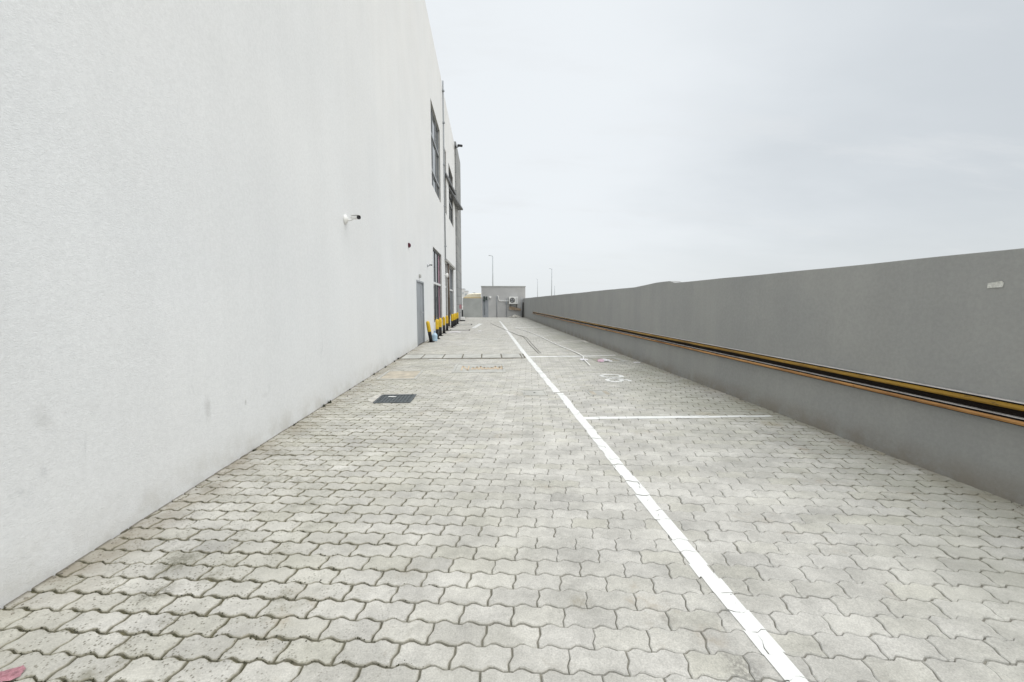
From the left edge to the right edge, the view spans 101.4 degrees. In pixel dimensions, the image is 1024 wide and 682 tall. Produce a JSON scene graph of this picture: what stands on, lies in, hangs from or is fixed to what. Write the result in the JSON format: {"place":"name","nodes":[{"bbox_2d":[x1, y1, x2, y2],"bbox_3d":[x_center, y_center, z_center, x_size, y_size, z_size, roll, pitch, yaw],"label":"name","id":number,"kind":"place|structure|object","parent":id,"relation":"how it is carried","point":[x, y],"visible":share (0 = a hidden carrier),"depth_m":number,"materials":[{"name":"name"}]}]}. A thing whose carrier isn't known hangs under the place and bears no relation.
{"place":"outdoors","nodes":[
{"label":"outdoors","id":0,"kind":"place"},
{"bbox_2d":[462,289,468,296],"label":"distant house","id":1,"kind":"structure","parent":0,"point":[464,293],"depth_m":197.83,"materials":[{"name":"white paint"}]},
{"bbox_2d":[0,317,1023,681],"bbox_3d":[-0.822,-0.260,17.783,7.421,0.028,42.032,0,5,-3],"label":"paving","id":2,"kind":"structure","parent":0,"point":[808,477],"depth_m":2.29,"materials":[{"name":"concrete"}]},
{"bbox_2d":[0,665,25,681],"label":"rag","id":3,"kind":"object","parent":2,"relation":"on","point":[10,674],"visible":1,"depth_m":1.53,"materials":[{"name":"pink fabric"}]},
{"bbox_2d":[13,420,458,681],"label":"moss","id":4,"kind":"object","parent":2,"relation":"on","point":[244,662],"visible":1,"depth_m":1.97,"materials":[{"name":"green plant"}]},
{"bbox_2d":[368,394,382,401],"bbox_3d":[-1.972,0.818,5.980,0.118,0.008,0.477,0,5,1],"label":"cement patch","id":5,"kind":"object","parent":2,"relation":"on","point":[373,399],"visible":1,"depth_m":5.95,"materials":[{"name":"beige concrete"}]},
{"bbox_2d":[373,394,416,403],"bbox_3d":[-1.658,0.824,5.966,0.505,0.022,0.500,0,5,-3],"label":"manhole cover","id":6,"kind":"object","parent":2,"relation":"on","point":[397,398],"visible":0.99,"depth_m":5.96,"materials":[{"name":"metal"}]},
{"bbox_2d":[376,370,423,379],"bbox_3d":[-2.098,0.643,7.926,0.700,0.020,0.920,0,5,-3],"label":"inspection cover","id":7,"kind":"object","parent":2,"relation":"on","point":[399,375],"visible":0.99,"depth_m":7.84,"materials":[{"name":"concrete"}]},
{"bbox_2d":[426,321,434,341],"bbox_3d":[-2.821,-0.324,14.445,0.277,0.742,0.220,0,5,-3],"label":"bollard","id":8,"kind":"object","parent":2,"relation":"on","point":[429,331],"visible":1,"depth_m":14.40,"materials":[{"name":"yellow metal"}]},
{"bbox_2d":[432,331,436,340],"bbox_3d":[-2.745,-0.175,14.865,0.197,0.348,0.197,0,5,-3],"label":"water jug","id":9,"kind":"object","parent":2,"relation":"on","point":[434,336],"visible":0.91,"depth_m":14.79,"materials":[{"name":"blue plastic"}]},
{"bbox_2d":[435,319,439,338],"bbox_3d":[-2.803,-0.448,15.692,0.220,0.740,0.220,-1,5,-11],"label":"bollard","id":10,"kind":"object","parent":2,"relation":"on","point":[437,326],"visible":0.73,"depth_m":15.64,"materials":[{"name":"yellow metal"}]},
{"bbox_2d":[439,318,442,335],"bbox_3d":[-2.923,-0.576,17.081,0.220,0.740,0.220,0,5,-5],"label":"bollard","id":11,"kind":"object","parent":2,"relation":"on","point":[440,326],"visible":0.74,"depth_m":17.03,"materials":[{"name":"yellow metal"}]},
{"bbox_2d":[442,317,446,333],"bbox_3d":[-3.002,-0.705,18.473,0.220,0.740,0.220,-1,5,-10],"label":"bollard","id":12,"kind":"object","parent":2,"relation":"on","point":[443,321],"visible":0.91,"depth_m":18.42,"materials":[{"name":"yellow metal"}]},
{"bbox_2d":[445,316,449,330],"bbox_3d":[-3.128,-0.861,20.161,0.220,0.740,0.220,0,5,-3],"label":"bollard","id":13,"kind":"object","parent":2,"relation":"on","point":[447,324],"visible":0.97,"depth_m":20.11,"materials":[{"name":"yellow metal"}]},
{"bbox_2d":[450,314,454,327],"bbox_3d":[-3.256,-1.099,22.747,0.220,0.740,0.220,-2,6,-25],"label":"bollard","id":14,"kind":"object","parent":2,"relation":"on","point":[452,321],"visible":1,"depth_m":22.69,"materials":[{"name":"yellow metal"}]},
{"bbox_2d":[450,329,469,330],"bbox_3d":[-2.578,-0.539,20.725,1.000,0.020,0.800,0,5,-3],"label":"drain cover","id":15,"kind":"object","parent":2,"relation":"on","point":[459,329],"visible":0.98,"depth_m":20.70,"materials":[{"name":"concrete"}]},
{"bbox_2d":[459,297,464,320],"bbox_3d":[-3.630,-2.336,30.659,0.392,1.750,0.392,-4,7,-37],"label":"warning post","id":16,"kind":"object","parent":2,"relation":"on","point":[462,318],"visible":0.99,"depth_m":30.61,"materials":[{"name":"white plastic"}]},
{"bbox_2d":[399,354,525,358],"bbox_3d":[-1.236,0.396,10.648,3.130,0.017,0.940,0,5,-3],"label":"channel bed","id":17,"kind":"object","parent":2,"relation":"on","point":[460,358],"visible":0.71,"depth_m":10.22,"materials":[{"name":"concrete"}]},
{"bbox_2d":[401,354,423,358],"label":"channel slab","id":18,"kind":"structure","parent":17,"relation":"on","point":[412,356],"depth_m":10.54,"materials":[{"name":"concrete"}]},
{"bbox_2d":[422,354,444,357],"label":"channel slab","id":19,"kind":"structure","parent":17,"relation":"on","point":[433,355],"depth_m":10.54,"materials":[{"name":"concrete"}]},
{"bbox_2d":[443,354,462,357],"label":"channel slab","id":20,"kind":"structure","parent":17,"relation":"on","point":[453,356],"depth_m":10.54,"materials":[{"name":"concrete"}]},
{"bbox_2d":[463,354,480,357],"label":"channel slab","id":21,"kind":"structure","parent":17,"relation":"on","point":[472,356],"depth_m":10.50,"materials":[{"name":"concrete"}]},
{"bbox_2d":[482,354,500,357],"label":"channel slab","id":22,"kind":"structure","parent":17,"relation":"on","point":[491,355],"depth_m":10.51,"materials":[{"name":"concrete"}]},
{"bbox_2d":[502,354,520,357],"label":"channel slab","id":23,"kind":"structure","parent":17,"relation":"on","point":[511,356],"depth_m":10.51,"materials":[{"name":"concrete"}]},
{"bbox_2d":[451,364,505,372],"bbox_3d":[-0.681,0.568,8.745,1.063,0.020,1.120,0,5,-3],"label":"inspection cover","id":24,"kind":"object","parent":2,"relation":"on","point":[477,368],"visible":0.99,"depth_m":8.64,"materials":[{"name":"concrete"}]},
{"bbox_2d":[11,343,1021,614],"bbox_3d":[0.208,0.555,8.862,5.802,0.018,14.491,0,5,-3],"label":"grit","id":25,"kind":"object","parent":2,"relation":"on","point":[325,409],"visible":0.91,"depth_m":3.28,"materials":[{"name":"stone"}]},
{"bbox_2d":[522,390,547,395],"bbox_3d":[0.341,0.790,6.354,0.350,0.017,0.350,0,5,-3],"label":"junction cover","id":26,"kind":"object","parent":2,"relation":"on","point":[533,392],"visible":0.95,"depth_m":6.37,"materials":[{"name":"concrete"}]},
{"bbox_2d":[517,328,590,365],"bbox_3d":[1.073,-0.102,15.752,0.344,0.041,13.624,-1,5,-6],"label":"rope","id":27,"kind":"object","parent":2,"relation":"on","point":[560,346],"visible":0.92,"depth_m":12.63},
{"bbox_2d":[529,355,615,356],"bbox_3d":[1.561,0.386,10.685,2.292,0.007,0.204,-1,5,-6],"label":"parking line","id":28,"kind":"object","parent":2,"relation":"on","point":[570,356],"visible":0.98,"depth_m":10.61,"materials":[{"name":"paint"}]},
{"bbox_2d":[585,390,613,395],"bbox_3d":[1.327,0.790,6.355,0.360,0.017,0.340,0,5,-3],"label":"junction cover","id":29,"kind":"object","parent":2,"relation":"on","point":[596,392],"visible":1,"depth_m":6.36,"materials":[{"name":"concrete"}]},
{"bbox_2d":[591,358,618,361],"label":"pit floor","id":30,"kind":"structure","parent":2,"relation":"on","point":[596,359],"depth_m":10.01,"materials":[{"name":"concrete"}]},
{"bbox_2d":[597,358,611,361],"bbox_3d":[2.151,0.440,9.738,0.349,0.065,0.286,0,5,-3],"label":"plastic bag","id":31,"kind":"object","parent":30,"relation":"on","point":[601,360],"visible":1,"depth_m":9.67,"materials":[{"name":"white plastic"}]},
{"bbox_2d":[589,357,628,362],"bbox_3d":[2.278,0.452,9.959,0.770,0.027,0.740,0,5,-3],"label":"channel frame","id":32,"kind":"object","parent":2,"relation":"on","point":[620,360],"visible":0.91,"depth_m":9.78,"materials":[{"name":"concrete"}]},
{"bbox_2d":[601,374,630,381],"bbox_3d":[1.867,0.669,7.609,0.469,0.008,0.779,0,5,-3],"label":"bay number","id":33,"kind":"object","parent":2,"relation":"on","point":[620,376],"visible":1,"depth_m":7.56,"materials":[{"name":"paint"}]},
{"bbox_2d":[500,322,808,681],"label":"lane line","id":34,"kind":"object","parent":2,"relation":"on","point":[784,666],"visible":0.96,"depth_m":2.18,"materials":[{"name":"paint"}]},
{"bbox_2d":[584,415,772,418],"bbox_3d":[1.999,0.910,5.014,2.281,0.009,0.107,0,5,-3],"label":"parking line","id":35,"kind":"object","parent":2,"relation":"on","point":[657,417],"visible":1,"depth_m":5.02,"materials":[{"name":"paint"}]},
{"bbox_2d":[425,0,1023,297],"label":"sky","id":36,"kind":"structure","parent":0,"point":[607,144],"materials":[{"name":"white"}]},
{"label":"ground","id":37,"kind":"structure","parent":0,"visible":0},
{"bbox_2d":[0,0,462,608],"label":"warehouse","id":38,"kind":"structure","parent":37,"relation":"on","point":[200,280],"depth_m":3.11,"materials":[{"name":"white paint"}]},
{"bbox_2d":[343,214,360,223],"bbox_3d":[-2.453,-1.878,6.466,0.251,0.147,0.147,0,5,-3],"label":"security camera","id":39,"kind":"object","parent":38,"relation":"attached to","point":[346,219],"visible":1,"depth_m":6.43,"materials":[{"name":"white plastic"}]},
{"bbox_2d":[416,280,424,344],"bbox_3d":[-3.004,-0.922,13.675,0.136,2.060,1.440,0,5,-3],"label":"door","id":40,"kind":"structure","parent":38,"relation":"in","point":[419,284],"depth_m":13.82,"materials":[{"name":"grey metal"}]},
{"bbox_2d":[431,108,439,197],"bbox_3d":[-3.354,-7.980,18.007,0.084,3.280,3.150,0,5,-3],"label":"window","id":41,"kind":"structure","parent":38,"relation":"in","point":[434,130],"depth_m":18.29,"materials":[{"name":"grey glass"}]},
{"bbox_2d":[433,249,440,321],"bbox_3d":[-3.350,-2.411,18.436,0.084,3.050,3.080,0,5,-3],"label":"window","id":42,"kind":"structure","parent":38,"relation":"in","point":[436,257],"depth_m":18.79,"materials":[{"name":"glass"}]},
{"bbox_2d":[448,167,451,223],"bbox_3d":[-3.821,-8.807,25.649,0.084,3.160,3.050,0,5,-3],"label":"window","id":43,"kind":"structure","parent":38,"relation":"in","point":[450,199],"depth_m":26.38,"materials":[{"name":"glass"}]},
{"bbox_2d":[449,267,452,315],"bbox_3d":[-3.789,-3.009,25.608,0.084,2.920,3.100,0,5,-3],"label":"window","id":44,"kind":"structure","parent":38,"relation":"in","point":[450,270],"depth_m":26.69,"materials":[{"name":"grey glass"}]},
{"bbox_2d":[454,141,461,320],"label":"block pier","id":45,"kind":"structure","parent":37,"relation":"on","point":[458,238],"depth_m":30.15,"materials":[{"name":"grey concrete"}]},
{"bbox_2d":[463,298,480,316],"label":"end wall","id":46,"kind":"structure","parent":37,"relation":"on","point":[471,307],"depth_m":38.34,"materials":[{"name":"white paint"}]},
{"bbox_2d":[463,293,480,297],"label":"shade canopy","id":47,"kind":"object","parent":37,"relation":"on","point":[474,295],"visible":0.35,"depth_m":42.70,"materials":[{"name":"beige fabric"}]},
{"bbox_2d":[489,255,492,285],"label":"street lamp","id":48,"kind":"object","parent":37,"relation":"on","point":[492,270],"visible":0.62,"depth_m":75.98,"materials":[{"name":"metal"}]},
{"bbox_2d":[481,286,525,316],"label":"utility house","id":49,"kind":"structure","parent":37,"relation":"on","point":[494,301],"depth_m":38.40,"materials":[{"name":"grey paint"}]},
{"bbox_2d":[483,300,487,316],"bbox_3d":[-2.428,-2.984,38.384,0.520,1.620,0.057,0,5,-3],"label":"door","id":50,"kind":"structure","parent":49,"relation":"in","point":[485,302],"depth_m":38.36,"materials":[{"name":"grey paint"}]},
{"bbox_2d":[509,297,517,307],"bbox_3d":[0.130,-3.540,38.261,0.820,1.010,0.450,0,5,-3],"label":"air conditioner","id":51,"kind":"object","parent":49,"relation":"attached to","point":[513,300],"visible":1,"depth_m":38.07,"materials":[{"name":"white plastic"}]},
{"bbox_2d":[509,306,520,310],"bbox_3d":[0.282,-3.003,38.414,1.100,0.340,0.025,6,-5,-4],"label":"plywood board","id":52,"kind":"object","parent":49,"relation":"attached to","point":[513,308],"visible":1,"depth_m":38.39,"materials":[{"name":"wood"}]},
{"bbox_2d":[524,248,1023,505],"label":"boundary wall","id":53,"kind":"structure","parent":37,"relation":"on","point":[954,322],"depth_m":3.99,"materials":[{"name":"grey concrete"}]},
{"bbox_2d":[533,311,1023,426],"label":"bumper rail","id":54,"kind":"object","parent":53,"relation":"attached to","point":[997,409],"visible":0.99,"depth_m":3.94,"materials":[{"name":"black rubber"}]},
{"bbox_2d":[987,281,1003,287],"bbox_3d":[3.434,-0.400,2.974,0.006,0.048,0.094,0,5,-3],"label":"wall patch","id":55,"kind":"object","parent":53,"relation":"attached to","point":[996,284],"visible":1,"depth_m":2.97,"materials":[{"name":"white paint"}]}
]}

